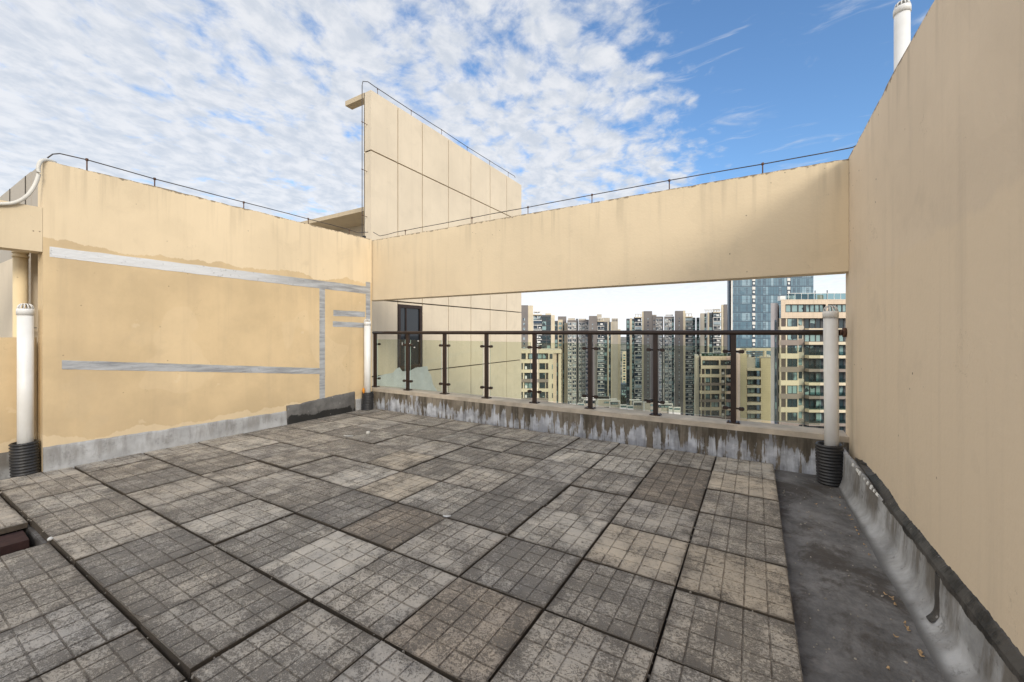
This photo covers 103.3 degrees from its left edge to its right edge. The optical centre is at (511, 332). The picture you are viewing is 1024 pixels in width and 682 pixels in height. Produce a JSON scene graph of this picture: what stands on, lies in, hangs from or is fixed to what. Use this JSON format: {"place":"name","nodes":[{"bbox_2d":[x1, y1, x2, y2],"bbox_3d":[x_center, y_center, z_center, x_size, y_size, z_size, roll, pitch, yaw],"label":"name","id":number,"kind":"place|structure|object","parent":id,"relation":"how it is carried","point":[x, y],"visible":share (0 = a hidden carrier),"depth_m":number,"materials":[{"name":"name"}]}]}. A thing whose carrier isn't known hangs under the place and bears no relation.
{"place":"outdoors","nodes":[
{"label":"outdoors","id":0,"kind":"place"},
{"bbox_2d":[345,90,520,398],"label":"panel wall","id":1,"kind":"structure","parent":0,"point":[418,173],"depth_m":10.27,"materials":[{"name":"beige paint"}]},
{"bbox_2d":[302,207,363,236],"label":"roof","id":2,"kind":"structure","parent":1,"relation":"attached to","point":[350,219],"depth_m":10.88,"materials":[{"name":"paint"}]},
{"bbox_2d":[397,304,421,368],"bbox_3d":[-2.427,0.086,9.624,0.059,1.492,0.777,0,0,31],"label":"window","id":3,"kind":"structure","parent":1,"relation":"in","point":[409,317],"depth_m":9.65,"materials":[{"name":"glass"}]},
{"bbox_2d":[0,0,933,336],"label":"sky","id":4,"kind":"structure","parent":0,"point":[241,100],"materials":[{"name":"blue"}]},
{"bbox_2d":[0,469,945,681],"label":"roof deck","id":5,"kind":"structure","parent":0,"point":[870,643],"depth_m":2.07,"materials":[{"name":"concrete"}]},
{"bbox_2d":[0,508,27,534],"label":"paving slab","id":6,"kind":"structure","parent":5,"relation":"on","point":[9,517],"depth_m":2.83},
{"bbox_2d":[0,530,28,556],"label":"brick pad","id":7,"kind":"object","parent":5,"relation":"on","point":[14,542],"visible":0.8,"depth_m":2.65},
{"bbox_2d":[0,337,36,452],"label":"parapet wall","id":8,"kind":"structure","parent":5,"relation":"on","point":[8,390],"depth_m":3.76,"materials":[{"name":"beige paint"}]},
{"bbox_2d":[8,439,39,477],"bbox_3d":[-4.505,1.183,3.748,0.182,0.355,0.182,0,2,31],"label":"corrugated sleeve","id":9,"kind":"object","parent":5,"relation":"on","point":[24,458],"visible":0.88,"depth_m":3.69,"materials":[{"name":"black plastic"}]},
{"bbox_2d":[16,303,34,443],"bbox_3d":[-4.502,0.543,3.752,0.114,1.634,0.114,0,0,19],"label":"vent pipe","id":10,"kind":"object","parent":5,"relation":"on","point":[25,375],"visible":0.91,"depth_m":3.72,"materials":[{"name":"white plastic"}]},
{"bbox_2d":[0,543,70,587],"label":"paving slab","id":11,"kind":"structure","parent":5,"relation":"on","point":[21,565],"depth_m":2.32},
{"bbox_2d":[0,467,81,495],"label":"paving slab","id":12,"kind":"structure","parent":5,"relation":"on","point":[19,481],"depth_m":3.62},
{"bbox_2d":[0,565,99,632],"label":"paving slab","id":13,"kind":"structure","parent":5,"relation":"on","point":[32,598],"depth_m":2.04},
{"bbox_2d":[1,473,102,509],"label":"paving slab","id":14,"kind":"structure","parent":5,"relation":"on","point":[22,494],"depth_m":3.38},
{"bbox_2d":[15,484,120,525],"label":"paving slab","id":15,"kind":"structure","parent":5,"relation":"on","point":[32,509],"depth_m":3.12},
{"bbox_2d":[0,593,136,681],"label":"paving slab","id":16,"kind":"structure","parent":5,"relation":"on","point":[35,648],"depth_m":1.75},
{"bbox_2d":[32,495,146,544],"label":"paving slab","id":17,"kind":"structure","parent":5,"relation":"on","point":[72,519],"depth_m":2.87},
{"bbox_2d":[29,630,184,681],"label":"paving slab","id":18,"kind":"structure","parent":5,"relation":"on","point":[136,656],"depth_m":1.60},
{"bbox_2d":[51,510,176,567],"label":"paving slab","id":19,"kind":"structure","parent":5,"relation":"on","point":[82,543],"depth_m":2.61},
{"bbox_2d":[74,453,154,473],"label":"paving slab","id":20,"kind":"structure","parent":5,"relation":"on","point":[109,463],"depth_m":4.04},
{"bbox_2d":[86,459,174,485],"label":"paving slab","id":21,"kind":"structure","parent":5,"relation":"on","point":[107,475],"depth_m":3.81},
{"bbox_2d":[76,526,211,596],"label":"paving slab","id":22,"kind":"structure","parent":5,"relation":"on","point":[100,572],"depth_m":2.35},
{"bbox_2d":[106,467,197,495],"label":"paving slab","id":23,"kind":"structure","parent":5,"relation":"on","point":[126,486],"depth_m":3.56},
{"bbox_2d":[143,442,208,458],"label":"paving slab","id":24,"kind":"structure","parent":5,"relation":"on","point":[155,454],"depth_m":4.49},
{"bbox_2d":[126,475,225,510],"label":"paving slab","id":25,"kind":"structure","parent":5,"relation":"on","point":[149,499],"depth_m":3.31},
{"bbox_2d":[105,546,253,632],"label":"paving slab","id":26,"kind":"structure","parent":5,"relation":"on","point":[137,600],"depth_m":2.10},
{"bbox_2d":[0,161,371,471],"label":"rooftop wall","id":27,"kind":"structure","parent":5,"relation":"on","point":[164,318],"depth_m":4.67,"materials":[{"name":"beige paint"}]},
{"bbox_2d":[0,200,42,253],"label":"concrete beam","id":28,"kind":"structure","parent":27,"relation":"attached to","point":[21,227],"depth_m":3.69,"materials":[{"name":"beige paint"}]},
{"bbox_2d":[11,251,36,336],"bbox_3d":[-4.732,0.160,3.919,0.268,2.620,0.119,0,0,27],"label":"downpipe","id":29,"kind":"object","parent":27,"relation":"attached to","point":[20,277],"visible":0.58,"depth_m":3.89,"materials":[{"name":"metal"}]},
{"bbox_2d":[0,158,56,205],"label":"flexible hose","id":30,"kind":"object","parent":27,"relation":"on","point":[31,190],"visible":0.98,"depth_m":3.72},
{"bbox_2d":[47,153,367,233],"bbox_3d":[-3.486,-1.690,5.489,0.024,0.161,3.756,0,0,31],"label":"lightning conductor","id":31,"kind":"object","parent":27,"relation":"on","point":[153,178],"visible":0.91,"depth_m":4.74,"materials":[{"name":"metal"}]},
{"bbox_2d":[157,447,232,466],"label":"paving slab","id":32,"kind":"structure","parent":5,"relation":"on","point":[183,458],"depth_m":4.25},
{"bbox_2d":[151,486,256,526],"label":"paving slab","id":33,"kind":"structure","parent":5,"relation":"on","point":[185,510],"depth_m":3.04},
{"bbox_2d":[178,453,256,475],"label":"paving slab","id":34,"kind":"structure","parent":5,"relation":"on","point":[207,466],"depth_m":3.99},
{"bbox_2d":[141,570,306,681],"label":"paving slab","id":35,"kind":"structure","parent":5,"relation":"on","point":[194,634],"depth_m":1.83,"materials":[{"name":"concrete"}]},
{"bbox_2d":[198,433,254,446],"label":"paving slab","id":36,"kind":"structure","parent":5,"relation":"on","point":[224,440],"depth_m":4.94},
{"bbox_2d":[180,499,293,546],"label":"paving slab","id":37,"kind":"structure","parent":5,"relation":"on","point":[222,526],"depth_m":2.78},
{"bbox_2d":[201,462,283,486],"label":"paving slab","id":38,"kind":"structure","parent":5,"relation":"on","point":[229,477],"depth_m":3.75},
{"bbox_2d":[214,437,280,452],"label":"paving slab","id":39,"kind":"structure","parent":5,"relation":"on","point":[245,445],"depth_m":4.70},
{"bbox_2d":[235,443,303,461],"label":"paving slab","id":40,"kind":"structure","parent":5,"relation":"on","point":[259,454],"depth_m":4.43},
{"bbox_2d":[229,470,316,499],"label":"paving slab","id":41,"kind":"structure","parent":5,"relation":"on","point":[264,486],"depth_m":3.49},
{"bbox_2d":[215,514,336,571],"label":"paving slab","id":42,"kind":"structure","parent":5,"relation":"on","point":[256,549],"depth_m":2.54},
{"bbox_2d":[191,602,379,681],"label":"paving slab","id":43,"kind":"structure","parent":5,"relation":"on","point":[309,642],"depth_m":1.65,"materials":[{"name":"concrete"}]},
{"bbox_2d":[260,429,318,442],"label":"paving slab","id":44,"kind":"structure","parent":5,"relation":"on","point":[284,436],"depth_m":5.13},
{"bbox_2d":[260,448,332,469],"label":"paving slab","id":45,"kind":"structure","parent":5,"relation":"on","point":[287,461],"depth_m":4.17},
{"bbox_2d":[260,479,352,514],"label":"paving slab","id":46,"kind":"structure","parent":5,"relation":"on","point":[295,500],"depth_m":3.24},
{"bbox_2d":[282,433,343,448],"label":"paving slab","id":47,"kind":"structure","parent":5,"relation":"on","point":[306,442],"depth_m":4.88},
{"bbox_2d":[258,531,389,602],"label":"paving slab","id":48,"kind":"structure","parent":5,"relation":"on","point":[309,572],"depth_m":2.28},
{"bbox_2d":[288,456,362,479],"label":"paving slab","id":49,"kind":"structure","parent":5,"relation":"on","point":[321,468],"depth_m":3.92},
{"bbox_2d":[307,438,368,455],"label":"paving slab","id":50,"kind":"structure","parent":5,"relation":"on","point":[333,448],"depth_m":4.63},
{"bbox_2d":[297,490,394,531],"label":"paving slab","id":51,"kind":"structure","parent":5,"relation":"on","point":[339,513],"depth_m":2.98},
{"bbox_2d":[321,426,375,438],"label":"paving slab","id":52,"kind":"structure","parent":5,"relation":"on","point":[350,431],"depth_m":5.33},
{"bbox_2d":[320,463,398,489],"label":"paving slab","id":53,"kind":"structure","parent":5,"relation":"on","point":[359,476],"depth_m":3.66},
{"bbox_2d":[346,408,383,415],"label":"paving slab","id":54,"kind":"structure","parent":5,"relation":"on","point":[360,412],"depth_m":6.64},
{"bbox_2d":[364,319,370,392],"bbox_3d":[-2.445,0.528,6.848,0.117,1.535,0.117,0,0,19],"label":"vent pipe","id":55,"kind":"object","parent":54,"relation":"on","point":[367,356],"visible":0.94,"depth_m":6.81,"materials":[{"name":"white plastic"}]},
{"bbox_2d":[335,444,400,462],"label":"paving slab","id":56,"kind":"structure","parent":5,"relation":"on","point":[366,453],"depth_m":4.35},
{"bbox_2d":[346,430,402,443],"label":"paving slab","id":57,"kind":"structure","parent":5,"relation":"on","point":[375,437],"depth_m":5.04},
{"bbox_2d":[313,551,456,641],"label":"paving slab","id":58,"kind":"structure","parent":5,"relation":"on","point":[395,598],"depth_m":2.02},
{"bbox_2d":[333,641,451,681],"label":"paving slab","id":59,"kind":"structure","parent":5,"relation":"on","point":[381,661],"depth_m":1.56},
{"bbox_2d":[341,503,445,551],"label":"paving slab","id":60,"kind":"structure","parent":5,"relation":"on","point":[399,524],"depth_m":2.72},
{"bbox_2d":[356,472,439,503],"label":"paving slab","id":61,"kind":"structure","parent":5,"relation":"on","point":[397,487],"depth_m":3.42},
{"bbox_2d":[367,450,435,471],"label":"paving slab","id":62,"kind":"structure","parent":5,"relation":"on","point":[401,461],"depth_m":4.11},
{"bbox_2d":[376,435,432,449],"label":"paving slab","id":63,"kind":"structure","parent":5,"relation":"on","point":[404,442],"depth_m":4.81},
{"bbox_2d":[406,427,458,440],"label":"paving slab","id":64,"kind":"structure","parent":5,"relation":"on","point":[432,433],"depth_m":5.24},
{"bbox_2d":[405,441,464,457],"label":"paving slab","id":65,"kind":"structure","parent":5,"relation":"on","point":[436,449],"depth_m":4.55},
{"bbox_2d":[402,458,473,481],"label":"paving slab","id":66,"kind":"structure","parent":5,"relation":"on","point":[438,469],"depth_m":3.85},
{"bbox_2d":[398,482,486,518],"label":"paving slab","id":67,"kind":"structure","parent":5,"relation":"on","point":[441,498],"depth_m":3.17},
{"bbox_2d":[393,518,505,577],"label":"paving slab","id":68,"kind":"structure","parent":5,"relation":"on","point":[457,549],"depth_m":2.46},
{"bbox_2d":[435,431,489,446],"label":"paving slab","id":69,"kind":"structure","parent":5,"relation":"on","point":[463,438],"depth_m":4.97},
{"bbox_2d":[0,430,926,681],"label":"joint grit","id":70,"kind":"object","parent":5,"relation":"on","point":[403,651],"visible":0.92,"depth_m":2.28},
{"bbox_2d":[385,578,541,681],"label":"paving slab","id":71,"kind":"structure","parent":5,"relation":"on","point":[459,630],"depth_m":1.76,"materials":[{"name":"concrete"}]},
{"bbox_2d":[438,446,499,465],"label":"paving slab","id":72,"kind":"structure","parent":5,"relation":"on","point":[470,455],"depth_m":4.30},
{"bbox_2d":[442,465,517,492],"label":"paving slab","id":73,"kind":"structure","parent":5,"relation":"on","point":[481,479],"depth_m":3.61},
{"bbox_2d":[448,493,541,537],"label":"paving slab","id":74,"kind":"structure","parent":5,"relation":"on","point":[503,515],"depth_m":2.90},
{"bbox_2d":[467,437,523,452],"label":"paving slab","id":75,"kind":"structure","parent":5,"relation":"on","point":[497,444],"depth_m":4.71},
{"bbox_2d":[476,452,541,474],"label":"paving slab","id":76,"kind":"structure","parent":5,"relation":"on","point":[511,463],"depth_m":4.04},
{"bbox_2d":[492,428,543,441],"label":"paving slab","id":77,"kind":"structure","parent":5,"relation":"on","point":[521,435],"depth_m":5.17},
{"bbox_2d":[460,537,580,612],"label":"paving slab","id":78,"kind":"structure","parent":5,"relation":"on","point":[538,576],"depth_m":2.20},
{"bbox_2d":[489,475,568,507],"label":"paving slab","id":79,"kind":"structure","parent":5,"relation":"on","point":[537,491],"depth_m":3.35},
{"bbox_2d":[504,442,562,459],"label":"paving slab","id":80,"kind":"structure","parent":5,"relation":"on","point":[535,451],"depth_m":4.47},
{"bbox_2d":[526,432,579,447],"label":"paving slab","id":81,"kind":"structure","parent":5,"relation":"on","point":[554,439],"depth_m":4.92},
{"bbox_2d":[519,460,588,486],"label":"paving slab","id":82,"kind":"structure","parent":5,"relation":"on","point":[557,471],"depth_m":3.79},
{"bbox_2d":[509,507,608,561],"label":"paving slab","id":83,"kind":"structure","parent":5,"relation":"on","point":[576,535],"depth_m":2.64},
{"bbox_2d":[490,611,653,681],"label":"paving slab","id":84,"kind":"structure","parent":5,"relation":"on","point":[550,647],"depth_m":1.61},
{"bbox_2d":[544,448,605,468],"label":"paving slab","id":85,"kind":"structure","parent":5,"relation":"on","point":[577,458],"depth_m":4.23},
{"bbox_2d":[546,486,628,524],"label":"paving slab","id":86,"kind":"structure","parent":5,"relation":"on","point":[606,507],"depth_m":3.09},
{"bbox_2d":[565,438,619,455],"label":"paving slab","id":87,"kind":"structure","parent":5,"relation":"on","point":[594,446],"depth_m":4.64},
{"bbox_2d":[571,469,642,497],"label":"paving slab","id":88,"kind":"structure","parent":5,"relation":"on","point":[602,481],"depth_m":3.51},
{"bbox_2d":[372,385,848,474],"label":"kerb wall","id":89,"kind":"structure","parent":5,"relation":"on","point":[791,448],"depth_m":4.79,"materials":[{"name":"concrete"}]},
{"bbox_2d":[372,328,846,424],"bbox_3d":[0.341,0.456,5.571,6.637,1.012,0.132,0,0,31],"label":"glass railing","id":90,"kind":"object","parent":89,"relation":"on","point":[842,332],"visible":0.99,"depth_m":5.17,"materials":[{"name":"brown metal"}]},
{"bbox_2d":[546,560,674,661],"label":"paving slab","id":91,"kind":"structure","parent":5,"relation":"on","point":[632,609],"depth_m":1.94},
{"bbox_2d":[591,455,654,479],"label":"paving slab","id":92,"kind":"structure","parent":5,"relation":"on","point":[628,466],"depth_m":3.94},
{"bbox_2d":[607,443,664,463],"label":"paving slab","id":93,"kind":"structure","parent":5,"relation":"on","point":[654,455],"depth_m":4.40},
{"bbox_2d":[584,524,688,591],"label":"paving slab","id":94,"kind":"structure","parent":5,"relation":"on","point":[658,558],"depth_m":2.38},
{"bbox_2d":[611,498,697,544],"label":"paving slab","id":95,"kind":"structure","parent":5,"relation":"on","point":[671,522],"depth_m":2.82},
{"bbox_2d":[631,478,704,515],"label":"paving slab","id":96,"kind":"structure","parent":5,"relation":"on","point":[684,496],"depth_m":3.25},
{"bbox_2d":[646,463,710,493],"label":"paving slab","id":97,"kind":"structure","parent":5,"relation":"on","point":[680,475],"depth_m":3.70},
{"bbox_2d":[649,656,723,681],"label":"paving slab","id":98,"kind":"structure","parent":5,"relation":"on","point":[664,670],"depth_m":1.54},
{"bbox_2d":[657,449,715,473],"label":"paving slab","id":99,"kind":"structure","parent":5,"relation":"on","point":[704,462],"depth_m":4.13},
{"bbox_2d":[657,589,802,681],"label":"paving slab","id":100,"kind":"structure","parent":5,"relation":"on","point":[703,635],"depth_m":1.70,"materials":[{"name":"concrete"}]},
{"bbox_2d":[677,543,794,624],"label":"paving slab","id":101,"kind":"structure","parent":5,"relation":"on","point":[754,585],"depth_m":2.11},
{"bbox_2d":[691,513,786,567],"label":"paving slab","id":102,"kind":"structure","parent":5,"relation":"on","point":[762,543],"depth_m":2.56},
{"bbox_2d":[700,489,781,528],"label":"paving slab","id":103,"kind":"structure","parent":5,"relation":"on","point":[761,511],"depth_m":3.00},
{"bbox_2d":[707,471,778,501],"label":"paving slab","id":104,"kind":"structure","parent":5,"relation":"on","point":[745,485],"depth_m":3.43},
{"bbox_2d":[713,456,775,480],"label":"paving slab","id":105,"kind":"structure","parent":5,"relation":"on","point":[756,469],"depth_m":3.87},
{"bbox_2d":[815,441,843,486],"bbox_3d":[2.875,1.180,3.665,0.208,0.360,0.198,-3,0,31],"label":"corrugated sleeve","id":106,"kind":"object","parent":5,"relation":"on","point":[829,464],"visible":0.88,"depth_m":3.60,"materials":[{"name":"black plastic"}]},
{"bbox_2d":[822,305,838,445],"bbox_3d":[2.888,0.555,3.666,0.119,1.609,0.119,0,0,19],"label":"vent pipe","id":107,"kind":"object","parent":5,"relation":"on","point":[831,374],"visible":0.88,"depth_m":3.63,"materials":[{"name":"white plastic"}]},
{"bbox_2d":[838,0,1023,681],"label":"rooftop wall","id":108,"kind":"structure","parent":5,"relation":"on","point":[931,487],"depth_m":1.82,"materials":[{"name":"beige paint"}]},
{"bbox_2d":[372,159,848,300],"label":"concrete beam","id":109,"kind":"structure","parent":108,"relation":"attached to","point":[792,222],"depth_m":4.69,"materials":[{"name":"beige paint"}]},
{"bbox_2d":[520,305,554,347],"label":"apartment tower","id":110,"kind":"structure","parent":0,"point":[530,321],"depth_m":254.50,"materials":[{"name":"concrete"}]},
{"bbox_2d":[520,348,561,402],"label":"apartment block","id":111,"kind":"structure","parent":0,"point":[550,373],"depth_m":128.51,"materials":[{"name":"concrete"}]},
{"bbox_2d":[589,314,620,403],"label":"apartment tower","id":112,"kind":"structure","parent":0,"point":[607,368],"depth_m":280.50,"materials":[{"name":"concrete"}]},
{"bbox_2d":[373,145,855,235],"bbox_3d":[0.427,-1.704,5.308,6.927,0.188,0.314,0,0,31],"label":"lightning conductor","id":113,"kind":"object","parent":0,"point":[762,164],"visible":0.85,"depth_m":4.71,"materials":[{"name":"metal"}]},
{"bbox_2d":[578,337,720,406],"bbox_3d":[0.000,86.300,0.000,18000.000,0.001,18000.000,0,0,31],"label":"building","id":114,"kind":"structure","parent":0,"point":[623,343],"depth_m":1320.03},
{"bbox_2d":[555,316,566,403],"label":"apartment tower","id":115,"kind":"structure","parent":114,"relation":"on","point":[561,340],"depth_m":300.00,"materials":[{"name":"concrete"}]},
{"bbox_2d":[567,318,588,404],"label":"apartment tower","id":116,"kind":"structure","parent":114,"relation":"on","point":[572,367],"depth_m":290.14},
{"bbox_2d":[626,311,699,415],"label":"apartment tower","id":117,"kind":"structure","parent":0,"point":[684,369],"depth_m":284.97,"materials":[{"name":"concrete"}]},
{"bbox_2d":[694,354,730,418],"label":"apartment block","id":118,"kind":"structure","parent":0,"point":[712,385],"depth_m":147.69,"materials":[{"name":"concrete"}]},
{"bbox_2d":[700,304,726,353],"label":"apartment tower","id":119,"kind":"structure","parent":0,"point":[709,344],"depth_m":274.80,"materials":[{"name":"concrete"}]},
{"bbox_2d":[736,348,770,422],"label":"apartment block","id":120,"kind":"structure","parent":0,"point":[747,377],"depth_m":138.07,"materials":[{"name":"concrete"}]},
{"bbox_2d":[727,276,812,417],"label":"glass tower","id":121,"kind":"structure","parent":0,"point":[749,301],"depth_m":190.50,"materials":[{"name":"blue glass"}]},
{"bbox_2d":[771,290,845,432],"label":"apartment block","id":122,"kind":"structure","parent":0,"point":[797,385],"depth_m":91.84,"materials":[{"name":"concrete"}]},
{"bbox_3d":[4.291,0.950,2.326,3.027,1.700,2.400,0,0,31],"label":"roof block","id":123,"kind":"object","parent":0,"visible":0},
{"bbox_2d":[893,0,911,69],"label":"vent pipe","id":124,"kind":"object","parent":123,"relation":"on","point":[902,10],"visible":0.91,"depth_m":3.81,"materials":[{"name":"white plastic"}]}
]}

